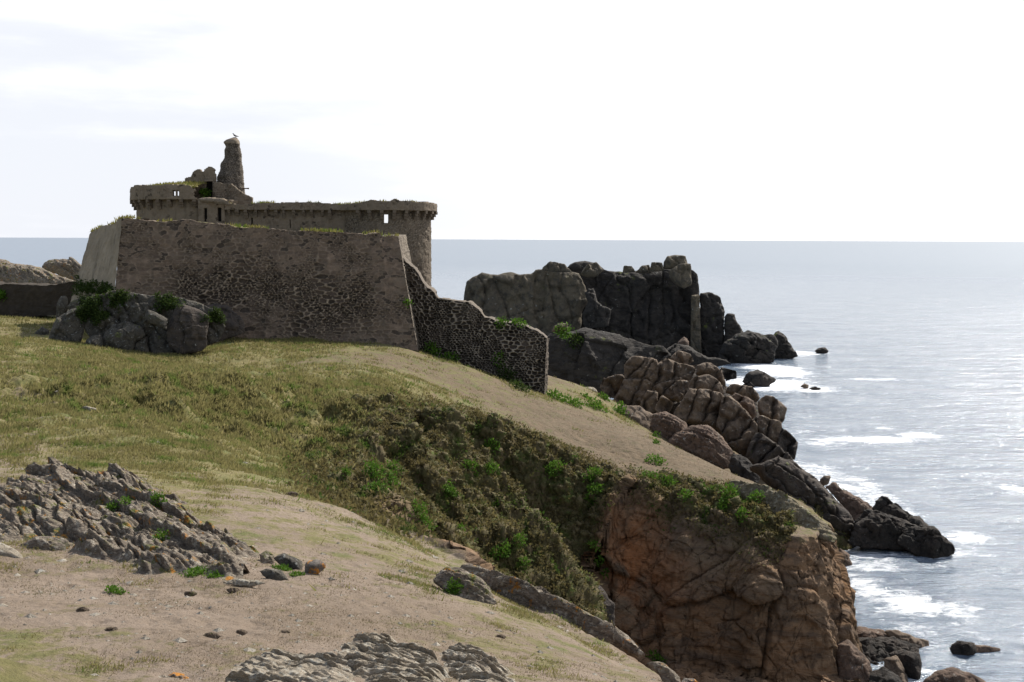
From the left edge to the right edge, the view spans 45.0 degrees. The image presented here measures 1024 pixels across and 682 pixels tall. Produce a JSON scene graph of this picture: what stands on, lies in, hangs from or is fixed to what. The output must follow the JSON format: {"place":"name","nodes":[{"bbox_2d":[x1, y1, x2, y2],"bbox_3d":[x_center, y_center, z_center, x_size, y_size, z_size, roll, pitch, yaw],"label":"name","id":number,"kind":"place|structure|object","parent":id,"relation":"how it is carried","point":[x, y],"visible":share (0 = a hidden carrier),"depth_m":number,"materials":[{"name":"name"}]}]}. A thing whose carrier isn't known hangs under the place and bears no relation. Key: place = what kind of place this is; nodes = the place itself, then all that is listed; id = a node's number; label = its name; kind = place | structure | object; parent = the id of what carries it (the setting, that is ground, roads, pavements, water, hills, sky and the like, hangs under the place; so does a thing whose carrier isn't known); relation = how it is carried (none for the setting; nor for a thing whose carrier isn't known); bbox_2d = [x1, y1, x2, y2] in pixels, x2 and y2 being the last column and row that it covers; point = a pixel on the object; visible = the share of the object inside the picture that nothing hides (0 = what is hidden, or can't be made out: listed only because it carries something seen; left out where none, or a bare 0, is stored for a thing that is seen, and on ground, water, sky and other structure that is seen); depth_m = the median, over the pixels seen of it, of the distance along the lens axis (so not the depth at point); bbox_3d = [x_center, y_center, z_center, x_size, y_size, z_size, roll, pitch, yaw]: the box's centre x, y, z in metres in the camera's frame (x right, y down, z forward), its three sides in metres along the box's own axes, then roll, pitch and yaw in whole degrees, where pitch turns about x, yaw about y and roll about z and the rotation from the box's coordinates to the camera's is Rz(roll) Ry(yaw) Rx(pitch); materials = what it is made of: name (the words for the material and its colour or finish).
{"place":"outdoors","nodes":[
{"label":"outdoors","id":0,"kind":"place"},
{"bbox_2d":[0,341,616,600],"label":"tussock grass","id":1,"kind":"structure","parent":0,"point":[96,423],"depth_m":50.21,"materials":[{"name":"plant"}]},
{"bbox_2d":[0,315,862,681],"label":"hillside","id":2,"kind":"structure","parent":0,"point":[694,607],"depth_m":58.16,"materials":[{"name":"soil"}]},
{"bbox_2d":[0,542,22,558],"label":"boulder","id":3,"kind":"object","parent":2,"relation":"on","point":[6,550],"visible":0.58,"depth_m":21.95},
{"bbox_2d":[0,259,73,283],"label":"rock outcrop","id":4,"kind":"object","parent":2,"relation":"on","point":[15,273],"visible":0.55,"depth_m":128.57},
{"bbox_2d":[0,281,75,316],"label":"wall","id":5,"kind":"structure","parent":2,"relation":"on","point":[27,299],"depth_m":102.84,"materials":[{"name":"stone"}]},
{"bbox_2d":[42,257,80,280],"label":"boulder","id":6,"kind":"object","parent":2,"relation":"on","point":[70,267],"visible":0.84,"depth_m":126.09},
{"bbox_2d":[56,296,67,317],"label":"boulder","id":7,"kind":"object","parent":2,"relation":"on","point":[62,303],"visible":0.84,"depth_m":87.20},
{"bbox_2d":[48,307,84,341],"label":"boulder","id":8,"kind":"object","parent":2,"relation":"on","point":[67,326],"visible":0.84,"depth_m":81.79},
{"bbox_2d":[103,321,144,349],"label":"boulder","id":9,"kind":"object","parent":2,"relation":"on","point":[127,335],"visible":0.85,"depth_m":80.90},
{"bbox_2d":[0,456,259,581],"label":"rock outcrop","id":10,"kind":"object","parent":2,"relation":"on","point":[54,497],"visible":0.91,"depth_m":24.37,"materials":[{"name":"stone"}]},
{"bbox_2d":[20,536,70,550],"bbox_3d":[-8.716,3.806,23.061,0.970,0.283,0.331,0,5,0],"label":"boulder","id":11,"kind":"object","parent":10,"relation":"on","point":[56,543],"visible":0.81,"depth_m":23.01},
{"bbox_2d":[178,565,207,577],"bbox_3d":[-5.410,3.976,21.152,0.520,0.256,0.536,4,6,35],"label":"leafy plant","id":12,"kind":"object","parent":10,"relation":"on","point":[197,570],"visible":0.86,"depth_m":21.12,"materials":[{"name":"green plant"}]},
{"bbox_2d":[133,337,148,351],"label":"boulder","id":13,"kind":"object","parent":2,"relation":"on","point":[141,345],"visible":0.66,"depth_m":81.32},
{"bbox_2d":[84,290,225,353],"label":"rock bank","id":14,"kind":"object","parent":2,"relation":"on","point":[133,310],"visible":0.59,"depth_m":82.23,"materials":[{"name":"stone"}]},
{"bbox_2d":[75,305,91,323],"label":"ivy","id":15,"kind":"object","parent":14,"relation":"on","point":[82,315],"visible":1,"depth_m":82.19,"materials":[{"name":"green plant"}]},
{"bbox_2d":[77,293,102,313],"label":"ivy","id":16,"kind":"object","parent":14,"relation":"on","point":[88,300],"visible":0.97,"depth_m":82.46,"materials":[{"name":"green plant"}]},
{"bbox_2d":[89,304,110,325],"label":"ivy","id":17,"kind":"object","parent":14,"relation":"on","point":[97,315],"visible":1,"depth_m":82.00,"materials":[{"name":"green plant"}]},
{"bbox_2d":[102,287,136,313],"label":"ivy","id":18,"kind":"object","parent":14,"relation":"on","point":[118,295],"visible":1,"depth_m":82.42,"materials":[{"name":"green plant"}]},
{"bbox_2d":[151,291,185,313],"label":"ivy","id":19,"kind":"object","parent":14,"relation":"on","point":[166,302],"visible":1,"depth_m":82.30,"materials":[{"name":"green plant"}]},
{"bbox_2d":[200,306,226,324],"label":"ivy","id":20,"kind":"object","parent":14,"relation":"on","point":[217,314],"visible":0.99,"depth_m":82.19,"materials":[{"name":"green plant"}]},
{"bbox_2d":[145,310,167,329],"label":"boulder","id":21,"kind":"object","parent":2,"relation":"on","point":[155,318],"visible":1,"depth_m":80.65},
{"bbox_2d":[148,332,174,353],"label":"boulder","id":22,"kind":"object","parent":2,"relation":"on","point":[157,344],"visible":0.7,"depth_m":81.59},
{"bbox_2d":[166,304,208,353],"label":"boulder","id":23,"kind":"object","parent":2,"relation":"on","point":[186,331],"visible":1,"depth_m":81.01,"materials":[{"name":"grey stone"}]},
{"bbox_2d":[207,303,244,341],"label":"boulder","id":24,"kind":"object","parent":2,"relation":"on","point":[234,325],"visible":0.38,"depth_m":87.47,"materials":[{"name":"grey stone"}]},
{"bbox_2d":[67,218,419,350],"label":"bastion","id":25,"kind":"object","parent":2,"relation":"on","point":[263,283],"visible":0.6,"depth_m":90.62,"materials":[{"name":"stone"}]},
{"bbox_2d":[70,275,89,295],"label":"ivy","id":26,"kind":"object","parent":25,"relation":"attached to","point":[79,287],"visible":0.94,"depth_m":94.95,"materials":[{"name":"green plant"}]},
{"bbox_2d":[76,279,103,297],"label":"ivy","id":27,"kind":"object","parent":25,"relation":"attached to","point":[91,289],"visible":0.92,"depth_m":92.43,"materials":[{"name":"green plant"}]},
{"bbox_2d":[90,180,416,236],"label":"wall top grass","id":28,"kind":"structure","parent":25,"relation":"on","point":[189,183],"depth_m":92.42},
{"bbox_2d":[224,579,264,586],"bbox_3d":[-4.372,3.955,20.218,0.695,0.116,0.129,1,5,5],"label":"stone","id":29,"kind":"object","parent":2,"relation":"on","point":[246,582],"visible":1,"depth_m":20.19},
{"bbox_2d":[259,550,274,563],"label":"stone","id":30,"kind":"object","parent":2,"relation":"on","point":[266,556],"visible":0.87,"depth_m":22.74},
{"bbox_2d":[260,568,287,580],"bbox_3d":[-4.045,3.999,21.023,0.523,0.225,0.251,0,5,0],"label":"stone","id":31,"kind":"object","parent":2,"relation":"on","point":[276,574],"visible":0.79,"depth_m":20.97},
{"bbox_2d":[130,137,437,285],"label":"ruined castle","id":32,"kind":"structure","parent":2,"relation":"on","point":[411,220],"depth_m":111.45,"materials":[{"name":"grey"}]},
{"bbox_2d":[274,553,302,569],"bbox_3d":[-4.022,4.017,22.340,0.621,0.324,0.260,2,5,20],"label":"stone","id":33,"kind":"object","parent":2,"relation":"on","point":[291,561],"visible":0.74,"depth_m":22.29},
{"bbox_2d":[225,648,355,681],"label":"rock outcrop","id":34,"kind":"object","parent":2,"relation":"on","point":[276,665],"visible":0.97,"depth_m":13.79,"materials":[{"name":"stone"}]},
{"bbox_2d":[305,559,325,573],"bbox_3d":[-3.464,3.995,21.710,0.311,0.306,0.272,3,6,33],"label":"stone","id":35,"kind":"object","parent":2,"relation":"on","point":[316,566],"visible":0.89,"depth_m":21.66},
{"bbox_2d":[0,390,655,681],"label":"gravel","id":36,"kind":"structure","parent":2,"relation":"on","point":[145,637],"depth_m":17.94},
{"bbox_2d":[362,458,385,481],"bbox_3d":[-4.893,4.625,43.883,0.867,1.056,0.786,0,5,0],"label":"leafy plant","id":37,"kind":"object","parent":2,"relation":"on","point":[374,471],"visible":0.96,"depth_m":43.88,"materials":[{"name":"green plant"}]},
{"bbox_2d":[337,632,450,681],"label":"rock outcrop","id":38,"kind":"object","parent":2,"relation":"on","point":[377,657],"visible":0.88,"depth_m":14.27,"materials":[{"name":"stone"}]},
{"bbox_2d":[0,325,809,681],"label":"dry stubble","id":39,"kind":"object","parent":2,"relation":"on","point":[308,579],"visible":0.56,"depth_m":19.81,"materials":[{"name":"plant"}]},
{"bbox_2d":[0,314,826,680],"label":"turf grass","id":40,"kind":"structure","parent":2,"relation":"on","point":[304,394],"depth_m":55.56,"materials":[{"name":"plant"}]},
{"bbox_2d":[411,499,429,522],"bbox_3d":[-2.951,5.315,38.415,0.770,0.866,0.492,-1,5,-14],"label":"leafy plant","id":41,"kind":"object","parent":2,"relation":"on","point":[418,508],"visible":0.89,"depth_m":38.36,"materials":[{"name":"green plant"}]},
{"bbox_2d":[433,567,496,604],"bbox_3d":[-0.816,4.473,22.572,1.269,0.546,0.567,3,6,32],"label":"rock outcrop","id":42,"kind":"object","parent":2,"relation":"on","point":[475,588],"visible":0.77,"depth_m":22.49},
{"bbox_2d":[403,255,548,393],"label":"ruined wall","id":43,"kind":"structure","parent":2,"relation":"on","point":[472,334],"depth_m":93.28,"materials":[{"name":"stone"}]},
{"bbox_2d":[494,360,518,381],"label":"leafy plant","id":44,"kind":"object","parent":43,"relation":"attached to","point":[505,372],"visible":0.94,"depth_m":92.47,"materials":[{"name":"green plant"}]},
{"bbox_2d":[438,642,515,681],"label":"rock outcrop","id":45,"kind":"object","parent":2,"relation":"on","point":[470,663],"visible":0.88,"depth_m":14.88,"materials":[{"name":"stone"}]},
{"bbox_2d":[459,564,644,657],"bbox_3d":[0.702,5.877,26.713,4.732,1.569,0.850,3,6,32],"label":"rock ledge","id":46,"kind":"object","parent":2,"relation":"on","point":[521,592],"visible":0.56,"depth_m":26.37,"materials":[{"name":"stone"}]},
{"bbox_2d":[545,457,566,477],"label":"leafy plant","id":47,"kind":"object","parent":2,"relation":"on","point":[553,462],"visible":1,"depth_m":69.38,"materials":[{"name":"green plant"}]},
{"bbox_2d":[276,387,855,625],"bbox_3d":[6.763,10.027,73.482,24.660,18.106,83.028,2,5,20],"label":"heath","id":48,"kind":"object","parent":2,"relation":"on","point":[400,524],"visible":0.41,"depth_m":58.21,"materials":[{"name":"green plant"}]},
{"bbox_2d":[584,397,607,412],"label":"leafy plant","id":49,"kind":"object","parent":2,"relation":"on","point":[595,404],"visible":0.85,"depth_m":95.96,"materials":[{"name":"green plant"}]},
{"bbox_2d":[584,573,614,624],"bbox_3d":[3.202,12.533,60.517,3.579,3.766,2.205,3,6,33],"label":"boulder","id":50,"kind":"object","parent":2,"relation":"on","point":[610,606],"visible":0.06,"depth_m":60.23,"materials":[{"name":"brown stone"}]},
{"bbox_2d":[547,327,669,394],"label":"rock bank","id":51,"kind":"object","parent":2,"relation":"on","point":[595,358],"visible":0.59,"depth_m":152.63,"materials":[{"name":"stone"}]},
{"bbox_2d":[600,374,623,397],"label":"boulder","id":52,"kind":"object","parent":2,"relation":"on","point":[610,386],"visible":0.79,"depth_m":113.18,"materials":[{"name":"brown stone"}]},
{"bbox_2d":[613,379,653,405],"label":"boulder","id":53,"kind":"object","parent":2,"relation":"on","point":[631,392],"visible":0.82,"depth_m":110.89,"materials":[{"name":"brown stone"}]},
{"bbox_2d":[624,356,658,379],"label":"boulder","id":54,"kind":"object","parent":53,"relation":"on","point":[639,367],"visible":0.93,"depth_m":111.88,"materials":[{"name":"brown stone"}]},
{"bbox_2d":[617,405,652,430],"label":"boulder","id":55,"kind":"object","parent":2,"relation":"on","point":[640,414],"visible":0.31,"depth_m":101.29,"materials":[{"name":"brown stone"}]},
{"bbox_2d":[640,390,657,412],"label":"boulder","id":56,"kind":"object","parent":2,"relation":"on","point":[649,400],"visible":0.96,"depth_m":108.66,"materials":[{"name":"brown stone"}]},
{"bbox_2d":[654,395,673,412],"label":"boulder","id":57,"kind":"object","parent":2,"relation":"on","point":[664,403],"visible":0.84,"depth_m":108.33,"materials":[{"name":"brown stone"}]},
{"bbox_2d":[647,661,680,681],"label":"boulder","id":58,"kind":"object","parent":2,"relation":"on","point":[665,672],"visible":0.99,"depth_m":19.88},
{"bbox_2d":[649,411,686,439],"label":"boulder","id":59,"kind":"object","parent":2,"relation":"on","point":[667,425],"visible":0.81,"depth_m":99.38,"materials":[{"name":"red stone"}]},
{"bbox_2d":[649,380,688,401],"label":"boulder","id":60,"kind":"object","parent":2,"relation":"on","point":[673,390],"visible":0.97,"depth_m":110.42,"materials":[{"name":"brown stone"}]},
{"bbox_2d":[648,358,696,385],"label":"boulder","id":61,"kind":"object","parent":2,"relation":"on","point":[667,370],"visible":0.89,"depth_m":111.72,"materials":[{"name":"brown stone"}]},
{"bbox_2d":[671,351,692,364],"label":"boulder","id":62,"kind":"object","parent":61,"relation":"on","point":[683,357],"visible":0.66,"depth_m":113.69,"materials":[{"name":"brown stone"}]},
{"bbox_2d":[673,388,723,429],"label":"boulder","id":63,"kind":"object","parent":2,"relation":"on","point":[698,406],"visible":0.93,"depth_m":106.23,"materials":[{"name":"brown stone"}]},
{"bbox_2d":[667,343,729,366],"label":"boulder","id":64,"kind":"object","parent":2,"relation":"on","point":[698,358],"visible":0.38,"depth_m":166.26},
{"bbox_2d":[668,425,732,468],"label":"boulder","id":65,"kind":"object","parent":2,"relation":"on","point":[707,443],"visible":0.85,"depth_m":97.72,"materials":[{"name":"red stone"}]},
{"bbox_2d":[687,374,723,393],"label":"boulder","id":66,"kind":"object","parent":2,"relation":"on","point":[708,381],"visible":0.84,"depth_m":108.86,"materials":[{"name":"brown stone"}]},
{"bbox_2d":[696,362,725,387],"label":"boulder","id":67,"kind":"object","parent":2,"relation":"on","point":[711,369],"visible":0.87,"depth_m":110.80,"materials":[{"name":"brown stone"}]},
{"bbox_2d":[717,482,740,500],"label":"leafy plant","id":68,"kind":"object","parent":2,"relation":"on","point":[728,489],"visible":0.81,"depth_m":66.62,"materials":[{"name":"green plant"}]},
{"bbox_2d":[716,396,757,456],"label":"boulder","id":69,"kind":"object","parent":2,"relation":"on","point":[736,426],"visible":0.92,"depth_m":104.78,"materials":[{"name":"brown stone"}]},
{"bbox_2d":[725,384,759,402],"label":"boulder","id":70,"kind":"object","parent":2,"relation":"on","point":[750,392],"visible":0.8,"depth_m":109.93,"materials":[{"name":"brown stone"}]},
{"bbox_2d":[728,453,759,483],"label":"boulder","id":71,"kind":"object","parent":2,"relation":"on","point":[739,465],"visible":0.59,"depth_m":95.54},
{"bbox_2d":[732,393,756,418],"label":"boulder","id":72,"kind":"object","parent":2,"relation":"on","point":[747,404],"visible":0.65,"depth_m":106.88,"materials":[{"name":"red stone"}]},
{"bbox_2d":[745,432,792,464],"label":"boulder","id":73,"kind":"object","parent":2,"relation":"on","point":[762,448],"visible":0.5,"depth_m":101.05,"materials":[{"name":"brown stone"}]},
{"bbox_2d":[756,415,781,442],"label":"boulder","id":74,"kind":"object","parent":2,"relation":"on","point":[769,428],"visible":0.66,"depth_m":104.27,"materials":[{"name":"brown stone"}]},
{"bbox_2d":[758,395,786,422],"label":"boulder","id":75,"kind":"object","parent":2,"relation":"on","point":[771,407],"visible":0.92,"depth_m":107.21,"materials":[{"name":"brown stone"}]},
{"bbox_2d":[728,480,836,542],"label":"rock ledge","id":76,"kind":"object","parent":2,"relation":"on","point":[779,500],"visible":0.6,"depth_m":65.61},
{"bbox_2d":[777,428,797,459],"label":"boulder","id":77,"kind":"object","parent":2,"relation":"on","point":[787,442],"visible":0.81,"depth_m":103.23,"materials":[{"name":"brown stone"}]},
{"bbox_2d":[0,237,1023,681],"bbox_3d":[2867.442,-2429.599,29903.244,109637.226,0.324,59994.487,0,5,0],"label":"sea","id":78,"kind":"structure","parent":0,"point":[914,405],"depth_m":198.10,"materials":[{"name":"liquid"}]},
{"bbox_2d":[690,295,701,353],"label":"rock pillar","id":79,"kind":"object","parent":78,"relation":"in","point":[695,339],"visible":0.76,"depth_m":227.96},
{"bbox_2d":[623,370,793,460],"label":"rock ridge","id":80,"kind":"object","parent":78,"relation":"in","point":[675,405],"visible":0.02,"depth_m":113.21,"materials":[{"name":"brown stone"}]},
{"bbox_2d":[699,292,724,357],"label":"rock step","id":81,"kind":"object","parent":78,"relation":"in","point":[712,311],"visible":0.73,"depth_m":229.75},
{"bbox_2d":[724,313,742,341],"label":"rock step","id":82,"kind":"object","parent":78,"relation":"in","point":[732,327],"visible":0.36,"depth_m":228.83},
{"bbox_2d":[718,330,777,363],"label":"sea rock","id":83,"kind":"object","parent":78,"relation":"in","point":[748,347],"visible":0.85,"depth_m":221.06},
{"bbox_2d":[742,369,775,386],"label":"sea rock","id":84,"kind":"object","parent":78,"relation":"in","point":[757,378],"visible":0.9,"depth_m":186.71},
{"bbox_2d":[774,331,797,358],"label":"sea rock","id":85,"kind":"object","parent":78,"relation":"in","point":[784,349],"visible":0.64,"depth_m":229.30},
{"bbox_2d":[750,455,854,537],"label":"rock spur","id":86,"kind":"structure","parent":78,"relation":"in","point":[793,479],"depth_m":90.39,"materials":[{"name":"grey stone"}]},
{"bbox_2d":[825,482,871,520],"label":"rock spur","id":87,"kind":"structure","parent":78,"relation":"in","point":[855,507],"depth_m":98.62,"materials":[{"name":"red stone"}]},
{"bbox_2d":[836,639,871,681],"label":"shore rock","id":88,"kind":"object","parent":78,"relation":"in","point":[852,661],"visible":0.98,"depth_m":61.07,"materials":[{"name":"red stone"}]},
{"bbox_2d":[857,626,887,638],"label":"shore rock","id":89,"kind":"object","parent":78,"relation":"in","point":[867,632],"visible":0.31,"depth_m":67.53,"materials":[{"name":"red stone"}]},
{"bbox_2d":[866,642,885,658],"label":"shore rock","id":90,"kind":"object","parent":78,"relation":"in","point":[879,652],"visible":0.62,"depth_m":65.18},
{"bbox_2d":[847,510,916,551],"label":"sea rock","id":91,"kind":"object","parent":78,"relation":"in","point":[875,529],"visible":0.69,"depth_m":87.31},
{"bbox_2d":[869,666,901,681],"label":"shore rock","id":92,"kind":"object","parent":78,"relation":"in","point":[882,674],"visible":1,"depth_m":60.72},
{"bbox_2d":[859,636,919,666],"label":"shore rock","id":93,"kind":"object","parent":78,"relation":"in","point":[892,643],"visible":0.27,"depth_m":65.72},
{"bbox_2d":[884,655,907,681],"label":"shore rock","id":94,"kind":"object","parent":78,"relation":"in","point":[894,664],"visible":0.75,"depth_m":61.96,"materials":[{"name":"brown stone"}]},
{"bbox_2d":[872,496,927,526],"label":"sea rock","id":95,"kind":"object","parent":78,"relation":"in","point":[886,505],"visible":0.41,"depth_m":93.96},
{"bbox_2d":[888,649,921,679],"bbox_3d":[20.132,16.517,62.882,1.641,1.575,1.203,4,6,41],"label":"shore rock","id":96,"kind":"object","parent":78,"relation":"in","point":[911,662],"visible":0.84,"depth_m":62.36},
{"bbox_2d":[885,630,928,647],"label":"shore rock","id":97,"kind":"object","parent":78,"relation":"in","point":[909,638],"visible":0.59,"depth_m":67.29,"materials":[{"name":"brown stone"}]},
{"bbox_2d":[897,525,954,558],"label":"sea rock","id":98,"kind":"object","parent":78,"relation":"in","point":[928,541],"visible":0.96,"depth_m":85.97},
{"bbox_2d":[923,667,985,681],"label":"sea rock","id":99,"kind":"object","parent":78,"relation":"in","point":[951,674],"visible":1,"depth_m":60.56,"materials":[{"name":"red stone"}]},
{"bbox_2d":[950,641,976,655],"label":"sea rock","id":100,"kind":"object","parent":78,"relation":"in","point":[965,648],"visible":1,"depth_m":65.96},
{"bbox_2d":[0,0,1023,241],"label":"sky","id":101,"kind":"structure","parent":0,"point":[719,120],"materials":[{"name":"white"}]},
{"bbox_2d":[464,269,587,335],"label":"headland","id":102,"kind":"structure","parent":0,"point":[544,302],"depth_m":226.01,"materials":[{"name":"stone"}]},
{"bbox_2d":[542,261,571,272],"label":"boulder","id":103,"kind":"object","parent":102,"relation":"on","point":[550,266],"visible":1,"depth_m":221.74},
{"bbox_2d":[582,288,610,328],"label":"boulder","id":104,"kind":"object","parent":102,"relation":"on","point":[596,314],"visible":0.99,"depth_m":221.21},
{"bbox_2d":[568,261,690,348],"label":"headland","id":105,"kind":"structure","parent":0,"point":[653,309],"depth_m":231.37,"materials":[{"name":"stone"}]},
{"bbox_2d":[580,262,603,276],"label":"boulder","id":106,"kind":"object","parent":105,"relation":"on","point":[594,269],"visible":1,"depth_m":225.69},
{"bbox_2d":[668,263,691,288],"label":"boulder","id":107,"kind":"object","parent":105,"relation":"on","point":[680,275],"visible":1,"depth_m":225.98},
{"bbox_2d":[663,255,686,269],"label":"boulder","id":108,"kind":"object","parent":107,"relation":"on","point":[671,261],"visible":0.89,"depth_m":227.41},
{"bbox_2d":[690,270,699,307],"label":"rock pillar","id":109,"kind":"object","parent":105,"relation":"on","point":[694,288],"visible":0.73,"depth_m":230.22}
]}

